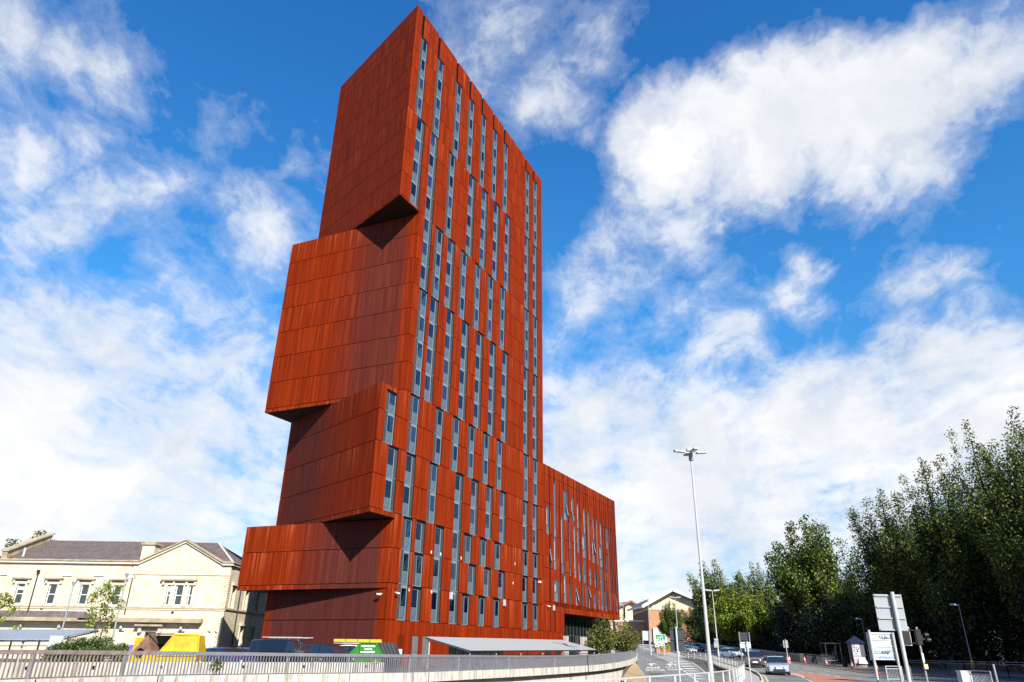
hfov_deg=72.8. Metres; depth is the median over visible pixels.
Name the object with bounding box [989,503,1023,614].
broadleaf tree
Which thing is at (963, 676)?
utility cabinet
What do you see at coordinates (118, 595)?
window
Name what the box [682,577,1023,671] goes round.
undergrowth
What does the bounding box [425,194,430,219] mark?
window
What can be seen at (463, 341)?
window
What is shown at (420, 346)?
window
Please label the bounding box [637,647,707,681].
slip road
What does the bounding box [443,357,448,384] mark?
window
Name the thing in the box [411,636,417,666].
louvred door
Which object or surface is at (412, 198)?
window
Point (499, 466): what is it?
window
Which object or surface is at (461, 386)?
window
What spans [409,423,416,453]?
window
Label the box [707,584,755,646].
broadleaf tree
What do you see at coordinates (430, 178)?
window
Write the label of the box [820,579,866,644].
broadleaf tree
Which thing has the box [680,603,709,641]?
broadleaf tree
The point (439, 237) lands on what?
window
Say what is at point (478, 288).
window
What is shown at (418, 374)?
window
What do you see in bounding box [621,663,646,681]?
verge
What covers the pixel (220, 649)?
blue car
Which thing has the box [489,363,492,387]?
window
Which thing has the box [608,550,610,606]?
window
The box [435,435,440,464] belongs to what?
window
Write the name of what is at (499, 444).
window
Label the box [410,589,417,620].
window
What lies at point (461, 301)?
window
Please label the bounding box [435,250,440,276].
window
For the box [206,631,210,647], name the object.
window
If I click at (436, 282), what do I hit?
window
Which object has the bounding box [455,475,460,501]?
window
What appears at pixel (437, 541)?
window
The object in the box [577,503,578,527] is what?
window
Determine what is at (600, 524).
window
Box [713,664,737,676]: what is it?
underpass wall
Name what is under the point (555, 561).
window
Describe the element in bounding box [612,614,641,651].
street tree
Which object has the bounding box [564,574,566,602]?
window
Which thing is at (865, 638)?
street lamp
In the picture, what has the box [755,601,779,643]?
broadleaf tree
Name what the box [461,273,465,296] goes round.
window
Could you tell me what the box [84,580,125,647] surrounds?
young tree
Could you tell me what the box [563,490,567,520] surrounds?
window
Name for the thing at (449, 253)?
window
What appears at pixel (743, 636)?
road sign
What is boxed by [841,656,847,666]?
litter bin
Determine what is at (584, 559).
window
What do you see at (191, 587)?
window
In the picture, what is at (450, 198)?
window
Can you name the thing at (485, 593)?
window
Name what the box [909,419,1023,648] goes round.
poplar tree
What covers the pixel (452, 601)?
window
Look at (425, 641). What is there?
louvred door
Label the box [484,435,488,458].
window
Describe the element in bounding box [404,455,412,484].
window
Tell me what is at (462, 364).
window
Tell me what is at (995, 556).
broadleaf tree
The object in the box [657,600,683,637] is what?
broadleaf tree
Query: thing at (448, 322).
window
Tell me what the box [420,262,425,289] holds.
window
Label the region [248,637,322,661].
black van
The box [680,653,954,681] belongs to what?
yellow line
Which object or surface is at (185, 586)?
stone building
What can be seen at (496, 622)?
window
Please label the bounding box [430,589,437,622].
window
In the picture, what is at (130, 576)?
car park lamp
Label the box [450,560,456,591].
window
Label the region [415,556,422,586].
window
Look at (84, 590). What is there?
window
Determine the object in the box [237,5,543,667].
tower block
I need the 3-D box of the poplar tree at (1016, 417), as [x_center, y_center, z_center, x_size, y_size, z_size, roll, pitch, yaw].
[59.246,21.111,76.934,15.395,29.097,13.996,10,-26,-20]
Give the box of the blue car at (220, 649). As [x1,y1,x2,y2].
[204,647,256,661]
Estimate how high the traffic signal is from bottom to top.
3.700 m
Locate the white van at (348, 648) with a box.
[334,639,381,652]
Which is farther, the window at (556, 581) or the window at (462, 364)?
the window at (556, 581)
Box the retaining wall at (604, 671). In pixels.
[0,649,637,681]
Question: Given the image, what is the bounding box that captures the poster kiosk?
[845,636,867,667]
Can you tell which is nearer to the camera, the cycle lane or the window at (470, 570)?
the cycle lane
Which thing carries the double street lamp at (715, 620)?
on the pavement
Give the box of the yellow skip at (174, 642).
[128,633,205,661]
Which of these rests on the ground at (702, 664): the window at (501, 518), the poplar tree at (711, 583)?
the poplar tree at (711, 583)
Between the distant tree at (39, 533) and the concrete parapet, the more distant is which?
the distant tree at (39, 533)
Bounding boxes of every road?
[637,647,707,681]
[654,644,975,681]
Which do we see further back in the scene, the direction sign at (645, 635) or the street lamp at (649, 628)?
the direction sign at (645, 635)
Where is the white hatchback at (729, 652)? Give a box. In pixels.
[719,648,743,657]
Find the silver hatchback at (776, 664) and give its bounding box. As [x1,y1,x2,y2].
[764,656,790,674]
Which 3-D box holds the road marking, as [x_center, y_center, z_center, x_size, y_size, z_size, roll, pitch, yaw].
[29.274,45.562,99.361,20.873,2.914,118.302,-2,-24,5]
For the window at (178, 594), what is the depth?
73.32 m
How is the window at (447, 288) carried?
in the tower block
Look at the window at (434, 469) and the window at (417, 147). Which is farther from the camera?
the window at (417, 147)
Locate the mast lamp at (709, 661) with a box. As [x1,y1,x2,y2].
[673,447,713,681]
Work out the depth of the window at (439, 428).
70.19 m
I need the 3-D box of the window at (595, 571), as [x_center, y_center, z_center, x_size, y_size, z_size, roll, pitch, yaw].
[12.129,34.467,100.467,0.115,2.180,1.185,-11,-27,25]
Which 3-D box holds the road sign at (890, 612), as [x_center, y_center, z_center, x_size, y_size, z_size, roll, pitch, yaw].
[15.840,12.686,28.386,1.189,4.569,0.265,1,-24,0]
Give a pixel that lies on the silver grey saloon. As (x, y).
(698, 647)
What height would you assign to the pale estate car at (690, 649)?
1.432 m
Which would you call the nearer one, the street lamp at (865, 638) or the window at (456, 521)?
the window at (456, 521)
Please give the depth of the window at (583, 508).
100.39 m
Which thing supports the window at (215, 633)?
in the stone building at (185, 586)
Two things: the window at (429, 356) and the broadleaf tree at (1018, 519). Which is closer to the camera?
the broadleaf tree at (1018, 519)
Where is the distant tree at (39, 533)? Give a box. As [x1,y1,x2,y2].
[0,529,54,557]
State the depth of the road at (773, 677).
60.40 m
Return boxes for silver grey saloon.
[687,644,704,651]
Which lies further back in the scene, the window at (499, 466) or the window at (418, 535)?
the window at (499, 466)
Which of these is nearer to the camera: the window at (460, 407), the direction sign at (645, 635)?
the window at (460, 407)
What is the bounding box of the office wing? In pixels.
[542,463,619,654]
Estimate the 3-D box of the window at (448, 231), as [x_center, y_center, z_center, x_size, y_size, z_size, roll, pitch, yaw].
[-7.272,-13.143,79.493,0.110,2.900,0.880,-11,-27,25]
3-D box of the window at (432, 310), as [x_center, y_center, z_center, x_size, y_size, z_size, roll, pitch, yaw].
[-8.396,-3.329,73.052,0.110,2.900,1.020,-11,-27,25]
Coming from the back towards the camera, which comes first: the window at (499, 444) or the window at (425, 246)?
the window at (499, 444)
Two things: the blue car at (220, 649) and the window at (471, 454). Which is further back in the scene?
the window at (471, 454)
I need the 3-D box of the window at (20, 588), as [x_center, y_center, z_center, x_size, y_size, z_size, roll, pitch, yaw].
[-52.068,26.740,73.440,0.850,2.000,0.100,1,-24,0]
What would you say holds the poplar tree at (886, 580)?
on the wooded bank
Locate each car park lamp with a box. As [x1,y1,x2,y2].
[62,582,82,628]
[106,573,135,661]
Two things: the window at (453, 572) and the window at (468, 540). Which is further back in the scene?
the window at (468, 540)
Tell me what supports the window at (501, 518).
in the tower block
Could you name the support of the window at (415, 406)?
in the tower block
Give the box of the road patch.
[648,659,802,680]
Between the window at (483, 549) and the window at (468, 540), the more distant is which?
the window at (483, 549)
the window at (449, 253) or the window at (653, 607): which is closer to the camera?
the window at (449, 253)
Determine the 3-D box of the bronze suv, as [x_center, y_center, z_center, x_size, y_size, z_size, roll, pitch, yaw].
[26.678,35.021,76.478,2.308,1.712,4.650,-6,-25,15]
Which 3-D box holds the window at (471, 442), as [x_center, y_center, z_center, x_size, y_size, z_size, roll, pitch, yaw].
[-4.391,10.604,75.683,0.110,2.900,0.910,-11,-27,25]
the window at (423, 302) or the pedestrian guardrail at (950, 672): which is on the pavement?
the pedestrian guardrail at (950, 672)
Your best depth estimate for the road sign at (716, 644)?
86.96 m
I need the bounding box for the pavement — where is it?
[638,644,947,681]
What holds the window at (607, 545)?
in the office wing
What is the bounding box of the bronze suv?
[743,650,764,667]
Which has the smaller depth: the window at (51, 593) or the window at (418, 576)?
the window at (418, 576)
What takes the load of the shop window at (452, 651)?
in the tower block
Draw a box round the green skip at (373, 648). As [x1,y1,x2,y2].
[349,642,400,669]
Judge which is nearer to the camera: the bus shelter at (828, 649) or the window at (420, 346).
the window at (420, 346)
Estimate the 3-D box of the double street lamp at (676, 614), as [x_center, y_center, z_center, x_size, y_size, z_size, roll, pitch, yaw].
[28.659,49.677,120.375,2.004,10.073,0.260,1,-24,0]
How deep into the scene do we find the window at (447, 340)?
74.53 m
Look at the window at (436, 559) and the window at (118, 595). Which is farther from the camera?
the window at (118, 595)
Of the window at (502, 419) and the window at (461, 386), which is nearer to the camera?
the window at (461, 386)
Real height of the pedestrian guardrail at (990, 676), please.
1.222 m
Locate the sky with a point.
(783, 240)
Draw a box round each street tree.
[583,616,620,653]
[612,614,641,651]
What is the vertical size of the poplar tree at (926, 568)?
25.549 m
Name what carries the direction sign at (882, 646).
on the pavement
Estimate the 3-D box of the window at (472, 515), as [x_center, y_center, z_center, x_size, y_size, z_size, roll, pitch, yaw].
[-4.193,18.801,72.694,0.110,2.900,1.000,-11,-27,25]
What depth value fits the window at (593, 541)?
101.53 m
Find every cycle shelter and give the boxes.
[0,629,98,661]
[426,637,596,668]
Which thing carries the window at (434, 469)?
in the tower block
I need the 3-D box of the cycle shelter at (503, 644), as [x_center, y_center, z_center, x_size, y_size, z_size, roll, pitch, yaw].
[1.223,30.352,67.724,4.280,2.658,28.641,-11,-27,25]
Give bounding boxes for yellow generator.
[132,637,144,650]
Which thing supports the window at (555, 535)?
in the office wing
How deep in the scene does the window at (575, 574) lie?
95.52 m
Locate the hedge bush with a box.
[40,635,129,661]
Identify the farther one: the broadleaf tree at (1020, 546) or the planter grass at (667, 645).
the planter grass at (667, 645)
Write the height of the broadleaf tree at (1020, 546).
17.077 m
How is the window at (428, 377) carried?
in the tower block
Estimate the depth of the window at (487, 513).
75.37 m
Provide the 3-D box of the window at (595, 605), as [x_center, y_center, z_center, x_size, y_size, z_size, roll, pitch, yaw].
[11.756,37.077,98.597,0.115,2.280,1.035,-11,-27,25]
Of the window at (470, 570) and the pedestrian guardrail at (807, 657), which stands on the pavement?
the pedestrian guardrail at (807, 657)
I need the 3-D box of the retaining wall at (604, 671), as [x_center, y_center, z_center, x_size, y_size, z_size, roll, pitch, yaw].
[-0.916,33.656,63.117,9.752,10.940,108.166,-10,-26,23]
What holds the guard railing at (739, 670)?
on the underpass wall at (720, 668)
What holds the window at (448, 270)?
in the tower block
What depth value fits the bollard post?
41.65 m
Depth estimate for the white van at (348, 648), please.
54.46 m
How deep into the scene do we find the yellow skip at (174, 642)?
40.16 m
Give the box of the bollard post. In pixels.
[992,664,997,681]
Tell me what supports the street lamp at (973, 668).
on the pavement
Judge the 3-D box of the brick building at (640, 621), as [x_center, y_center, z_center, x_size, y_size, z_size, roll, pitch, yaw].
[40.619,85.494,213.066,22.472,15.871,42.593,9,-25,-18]
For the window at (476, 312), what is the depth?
81.71 m
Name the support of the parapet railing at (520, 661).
on the retaining wall at (604, 671)
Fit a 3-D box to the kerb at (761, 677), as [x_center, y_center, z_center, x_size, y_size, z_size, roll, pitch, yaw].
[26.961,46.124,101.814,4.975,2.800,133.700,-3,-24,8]
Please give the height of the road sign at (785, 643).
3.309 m
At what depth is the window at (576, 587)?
93.22 m
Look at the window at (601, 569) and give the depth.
101.90 m
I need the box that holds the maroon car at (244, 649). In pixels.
[236,647,248,651]
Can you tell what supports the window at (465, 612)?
in the tower block
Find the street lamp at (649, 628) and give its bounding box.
[642,599,653,654]
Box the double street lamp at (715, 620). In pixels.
[705,589,719,662]
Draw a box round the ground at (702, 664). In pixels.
[615,650,793,681]
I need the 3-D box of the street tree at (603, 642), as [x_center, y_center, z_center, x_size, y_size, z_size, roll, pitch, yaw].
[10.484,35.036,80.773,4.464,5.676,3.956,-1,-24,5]
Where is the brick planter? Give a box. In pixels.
[656,648,670,653]
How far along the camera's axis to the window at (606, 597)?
102.62 m
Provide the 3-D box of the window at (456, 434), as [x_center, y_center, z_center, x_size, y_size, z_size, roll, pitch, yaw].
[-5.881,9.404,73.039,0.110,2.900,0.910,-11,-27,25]
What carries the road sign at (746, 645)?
on the pavement
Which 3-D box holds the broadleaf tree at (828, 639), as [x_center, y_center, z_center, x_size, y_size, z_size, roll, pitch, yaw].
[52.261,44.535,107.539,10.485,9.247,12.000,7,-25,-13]
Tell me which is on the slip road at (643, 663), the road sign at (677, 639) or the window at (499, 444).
the road sign at (677, 639)
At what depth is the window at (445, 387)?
72.13 m
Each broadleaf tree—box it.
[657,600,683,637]
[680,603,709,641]
[697,614,728,645]
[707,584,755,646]
[737,562,779,604]
[737,590,777,649]
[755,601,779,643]
[763,612,810,655]
[813,616,846,648]
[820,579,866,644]
[834,588,872,638]
[907,591,943,664]
[961,420,1023,620]
[985,618,1015,665]
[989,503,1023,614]
[1004,535,1023,569]
[1009,507,1023,525]
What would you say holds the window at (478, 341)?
in the tower block
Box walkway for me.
[0,658,479,679]
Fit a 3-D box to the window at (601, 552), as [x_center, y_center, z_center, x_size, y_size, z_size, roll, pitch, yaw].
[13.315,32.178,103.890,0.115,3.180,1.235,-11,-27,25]
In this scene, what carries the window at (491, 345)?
in the tower block
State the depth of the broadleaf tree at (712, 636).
165.10 m
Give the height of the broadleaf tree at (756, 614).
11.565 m
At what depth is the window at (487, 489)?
76.52 m
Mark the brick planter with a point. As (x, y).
(662, 651)
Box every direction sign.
[642,631,649,650]
[655,634,665,654]
[866,630,902,681]
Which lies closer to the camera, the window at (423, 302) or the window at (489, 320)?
the window at (423, 302)
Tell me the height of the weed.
0.904 m
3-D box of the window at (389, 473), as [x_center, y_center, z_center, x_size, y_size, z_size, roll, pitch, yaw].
[-10.883,10.748,61.974,0.110,2.900,1.020,-11,-27,25]
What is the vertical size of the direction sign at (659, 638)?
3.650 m
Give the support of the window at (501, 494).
in the tower block
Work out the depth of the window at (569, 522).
94.55 m
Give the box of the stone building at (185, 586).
[0,533,267,659]
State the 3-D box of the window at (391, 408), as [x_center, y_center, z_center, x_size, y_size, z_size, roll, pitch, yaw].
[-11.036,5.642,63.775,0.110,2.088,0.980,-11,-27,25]
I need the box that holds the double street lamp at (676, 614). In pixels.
[669,596,679,655]
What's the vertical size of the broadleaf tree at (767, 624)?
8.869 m
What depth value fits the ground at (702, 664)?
83.11 m
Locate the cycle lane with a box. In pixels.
[790,671,857,681]
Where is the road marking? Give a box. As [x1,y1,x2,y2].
[643,652,895,681]
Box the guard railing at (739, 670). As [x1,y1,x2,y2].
[519,651,745,681]
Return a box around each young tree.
[0,592,23,628]
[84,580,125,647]
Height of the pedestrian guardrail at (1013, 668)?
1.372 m
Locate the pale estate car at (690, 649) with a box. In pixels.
[676,645,696,652]
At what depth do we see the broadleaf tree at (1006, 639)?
83.76 m
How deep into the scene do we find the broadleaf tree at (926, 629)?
90.47 m
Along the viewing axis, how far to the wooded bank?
84.58 m
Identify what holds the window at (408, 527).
in the tower block
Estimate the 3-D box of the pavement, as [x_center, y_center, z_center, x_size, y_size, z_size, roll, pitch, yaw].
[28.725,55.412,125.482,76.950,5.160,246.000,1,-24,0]
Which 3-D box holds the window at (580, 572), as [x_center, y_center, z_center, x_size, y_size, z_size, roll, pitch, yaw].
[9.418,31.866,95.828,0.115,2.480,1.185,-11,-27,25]
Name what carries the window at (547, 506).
in the office wing
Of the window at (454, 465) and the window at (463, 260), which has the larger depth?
the window at (463, 260)
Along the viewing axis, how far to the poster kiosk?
76.35 m
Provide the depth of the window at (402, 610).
60.09 m
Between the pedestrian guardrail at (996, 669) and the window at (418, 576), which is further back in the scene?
the window at (418, 576)
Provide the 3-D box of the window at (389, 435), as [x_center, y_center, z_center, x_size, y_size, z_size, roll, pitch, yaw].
[-11.069,7.920,62.759,0.110,2.900,0.980,-11,-27,25]
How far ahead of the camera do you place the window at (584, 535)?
98.81 m
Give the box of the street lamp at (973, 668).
[950,603,975,673]
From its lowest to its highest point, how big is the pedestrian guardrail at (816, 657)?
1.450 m
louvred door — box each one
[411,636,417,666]
[421,636,427,666]
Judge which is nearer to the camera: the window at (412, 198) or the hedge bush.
the hedge bush
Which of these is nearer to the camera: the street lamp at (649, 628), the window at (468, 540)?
the window at (468, 540)
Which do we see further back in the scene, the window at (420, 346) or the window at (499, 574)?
the window at (499, 574)
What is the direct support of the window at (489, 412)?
in the tower block
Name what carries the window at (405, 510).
in the tower block
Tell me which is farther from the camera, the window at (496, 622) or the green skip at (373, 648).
the window at (496, 622)
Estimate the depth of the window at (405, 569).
61.22 m
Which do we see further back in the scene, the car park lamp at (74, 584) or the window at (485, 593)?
the window at (485, 593)
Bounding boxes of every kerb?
[669,650,763,681]
[711,649,1012,681]
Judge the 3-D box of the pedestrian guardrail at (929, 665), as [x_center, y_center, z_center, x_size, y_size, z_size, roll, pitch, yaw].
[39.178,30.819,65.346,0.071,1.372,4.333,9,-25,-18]
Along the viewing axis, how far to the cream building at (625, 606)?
244.49 m
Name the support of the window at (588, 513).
in the office wing
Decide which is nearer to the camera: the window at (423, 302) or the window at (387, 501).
the window at (387, 501)
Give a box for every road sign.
[669,627,684,681]
[714,638,718,646]
[737,632,750,660]
[740,641,751,681]
[783,639,788,661]
[873,592,911,681]
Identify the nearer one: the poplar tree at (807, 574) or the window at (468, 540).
the window at (468, 540)
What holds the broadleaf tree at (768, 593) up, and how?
on the wooded bank
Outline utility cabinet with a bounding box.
[955,670,972,681]
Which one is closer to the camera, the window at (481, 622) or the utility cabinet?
the utility cabinet
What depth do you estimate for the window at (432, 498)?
66.57 m
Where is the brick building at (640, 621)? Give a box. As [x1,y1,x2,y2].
[611,588,694,643]
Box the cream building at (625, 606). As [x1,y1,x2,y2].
[609,600,636,633]
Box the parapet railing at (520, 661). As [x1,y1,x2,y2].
[0,648,636,679]
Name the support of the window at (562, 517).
in the office wing
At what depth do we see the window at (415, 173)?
75.01 m
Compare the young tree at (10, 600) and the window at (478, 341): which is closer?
the young tree at (10, 600)
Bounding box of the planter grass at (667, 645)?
[654,642,670,649]
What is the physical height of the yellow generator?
1.750 m
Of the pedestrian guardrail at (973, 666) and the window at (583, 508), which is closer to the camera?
the pedestrian guardrail at (973, 666)
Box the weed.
[209,658,225,674]
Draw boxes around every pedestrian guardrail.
[800,653,815,663]
[815,655,835,666]
[885,666,903,680]
[907,660,948,673]
[947,661,963,673]
[962,661,984,674]
[969,670,992,681]
[984,661,1008,675]
[1005,662,1023,676]
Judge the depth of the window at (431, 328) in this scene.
71.98 m
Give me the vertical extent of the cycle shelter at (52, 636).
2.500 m
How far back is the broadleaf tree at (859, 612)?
97.46 m
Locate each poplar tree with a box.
[687,558,750,645]
[762,514,864,642]
[834,487,930,665]
[874,457,1005,667]
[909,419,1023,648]
[970,405,1023,548]
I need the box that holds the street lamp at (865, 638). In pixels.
[855,618,869,664]
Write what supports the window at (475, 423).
in the tower block
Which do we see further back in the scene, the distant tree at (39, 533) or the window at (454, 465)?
the distant tree at (39, 533)
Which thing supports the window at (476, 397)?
in the tower block
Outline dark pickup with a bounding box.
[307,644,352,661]
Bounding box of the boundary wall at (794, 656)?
[684,642,803,661]
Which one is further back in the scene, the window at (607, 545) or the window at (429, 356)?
the window at (607, 545)
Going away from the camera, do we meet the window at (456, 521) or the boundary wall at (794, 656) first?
the window at (456, 521)
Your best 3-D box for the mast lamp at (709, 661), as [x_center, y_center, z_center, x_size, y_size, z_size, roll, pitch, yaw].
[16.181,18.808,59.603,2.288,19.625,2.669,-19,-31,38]
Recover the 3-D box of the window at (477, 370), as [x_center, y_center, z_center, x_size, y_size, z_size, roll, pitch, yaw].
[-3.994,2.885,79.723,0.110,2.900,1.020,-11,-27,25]
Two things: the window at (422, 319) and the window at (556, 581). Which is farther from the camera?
the window at (556, 581)
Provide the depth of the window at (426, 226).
74.95 m
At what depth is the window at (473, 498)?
73.66 m
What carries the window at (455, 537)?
in the tower block
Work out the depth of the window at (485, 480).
77.24 m
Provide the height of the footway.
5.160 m
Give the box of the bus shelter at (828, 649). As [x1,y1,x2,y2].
[820,643,841,664]
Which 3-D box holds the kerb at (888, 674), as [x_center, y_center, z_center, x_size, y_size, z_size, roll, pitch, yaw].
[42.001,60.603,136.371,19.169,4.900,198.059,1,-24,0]
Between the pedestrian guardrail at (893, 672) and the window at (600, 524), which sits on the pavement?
the pedestrian guardrail at (893, 672)
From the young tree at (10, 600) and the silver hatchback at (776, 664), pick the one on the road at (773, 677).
the silver hatchback at (776, 664)
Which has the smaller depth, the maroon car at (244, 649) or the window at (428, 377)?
the maroon car at (244, 649)
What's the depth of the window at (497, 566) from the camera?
76.21 m
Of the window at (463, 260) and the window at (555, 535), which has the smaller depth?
the window at (463, 260)
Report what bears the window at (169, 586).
in the stone building at (185, 586)
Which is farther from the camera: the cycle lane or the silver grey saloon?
the silver grey saloon
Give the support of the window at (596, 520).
in the office wing
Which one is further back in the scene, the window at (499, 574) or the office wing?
the office wing
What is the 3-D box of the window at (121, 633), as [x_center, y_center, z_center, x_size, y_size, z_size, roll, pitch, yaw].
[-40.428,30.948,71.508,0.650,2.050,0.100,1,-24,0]
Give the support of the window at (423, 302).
in the tower block
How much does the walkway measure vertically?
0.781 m
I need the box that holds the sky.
[0,0,1023,639]
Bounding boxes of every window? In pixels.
[13,584,24,603]
[45,584,56,603]
[77,585,88,604]
[110,585,121,604]
[116,631,123,644]
[165,585,170,604]
[173,585,183,605]
[186,586,192,605]
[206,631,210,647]
[212,631,216,646]
[382,477,392,511]
[385,412,394,444]
[386,447,394,478]
[388,393,395,414]
[399,584,406,620]
[401,550,409,584]
[402,483,410,516]
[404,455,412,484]
[404,519,411,550]
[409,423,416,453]
[410,180,416,205]
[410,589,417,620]
[411,397,418,424]
[412,158,418,183]
[414,137,420,161]
[414,367,420,396]
[415,522,421,552]
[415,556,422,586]
[416,340,422,368]
[418,314,424,341]
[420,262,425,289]
[420,291,426,316]
[422,239,427,265]
[423,216,429,241]
[424,373,430,401]
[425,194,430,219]
[426,346,432,374]
[427,172,432,196]
[428,320,433,348]
[428,492,435,523]
[429,298,435,323]
[430,465,436,493]
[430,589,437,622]
[432,556,439,588]
[433,274,439,299]
[434,528,440,556]
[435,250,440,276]
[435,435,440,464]
[436,410,442,436]
[437,230,441,253]
[441,383,447,410]
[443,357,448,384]
[444,283,449,307]
[444,332,450,358]
[445,260,450,284]
[446,214,450,237]
[446,310,451,334]
[447,194,452,216]
[447,239,452,262]
[448,591,455,623]
[448,636,502,665]
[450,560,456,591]
[451,530,457,560]
[452,443,457,471]
[453,500,459,530]
[454,419,458,444]
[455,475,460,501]
[458,392,463,419]
[459,367,464,393]
[460,295,464,319]
[460,343,465,369]
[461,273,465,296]
[461,321,466,345]
[462,253,466,274]
[463,596,468,624]
[465,536,470,563]
[467,566,472,593]
[468,450,473,478]
[469,427,474,451]
[470,481,475,506]
[470,506,474,534]
[473,401,478,427]
[474,306,478,330]
[474,377,478,402]
[475,285,479,308]
[475,353,479,378]
[476,334,480,355]
[479,598,483,625]
[481,540,485,566]
[483,457,487,483]
[483,569,487,596]
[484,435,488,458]
[485,511,489,538]
[486,487,490,511]
[488,317,491,340]
[488,386,492,410]
[488,409,491,435]
[489,343,493,364]
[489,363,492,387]
[494,600,498,626]
[495,544,499,569]
[497,464,500,489]
[498,441,501,464]
[498,572,501,598]
[499,492,503,516]
[499,516,502,542]
[501,394,504,418]
[501,417,504,441]
[546,505,548,534]
[554,483,556,536]
[554,537,556,569]
[555,580,558,601]
[561,515,564,573]
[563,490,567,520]
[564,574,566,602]
[569,522,570,548]
[574,526,576,577]
[576,587,577,605]
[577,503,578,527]
[578,562,581,580]
[582,533,585,557]
[583,508,585,533]
[583,558,586,582]
[588,513,589,559]
[592,539,594,562]
[593,593,596,608]
[594,571,597,586]
[596,520,598,564]
[599,544,602,566]
[600,524,601,544]
[600,568,603,609]
[605,591,607,610]
[606,529,608,548]
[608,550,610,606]
[652,605,660,609]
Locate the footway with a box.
[719,650,1023,681]
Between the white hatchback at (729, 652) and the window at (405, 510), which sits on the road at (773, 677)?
the white hatchback at (729, 652)
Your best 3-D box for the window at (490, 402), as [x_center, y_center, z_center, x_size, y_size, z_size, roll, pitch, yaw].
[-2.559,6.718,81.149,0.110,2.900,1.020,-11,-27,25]
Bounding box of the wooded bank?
[803,644,1023,673]
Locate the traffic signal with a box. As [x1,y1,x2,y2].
[902,627,931,681]
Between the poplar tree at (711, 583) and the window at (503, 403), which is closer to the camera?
the window at (503, 403)
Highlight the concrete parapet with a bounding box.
[0,662,383,677]

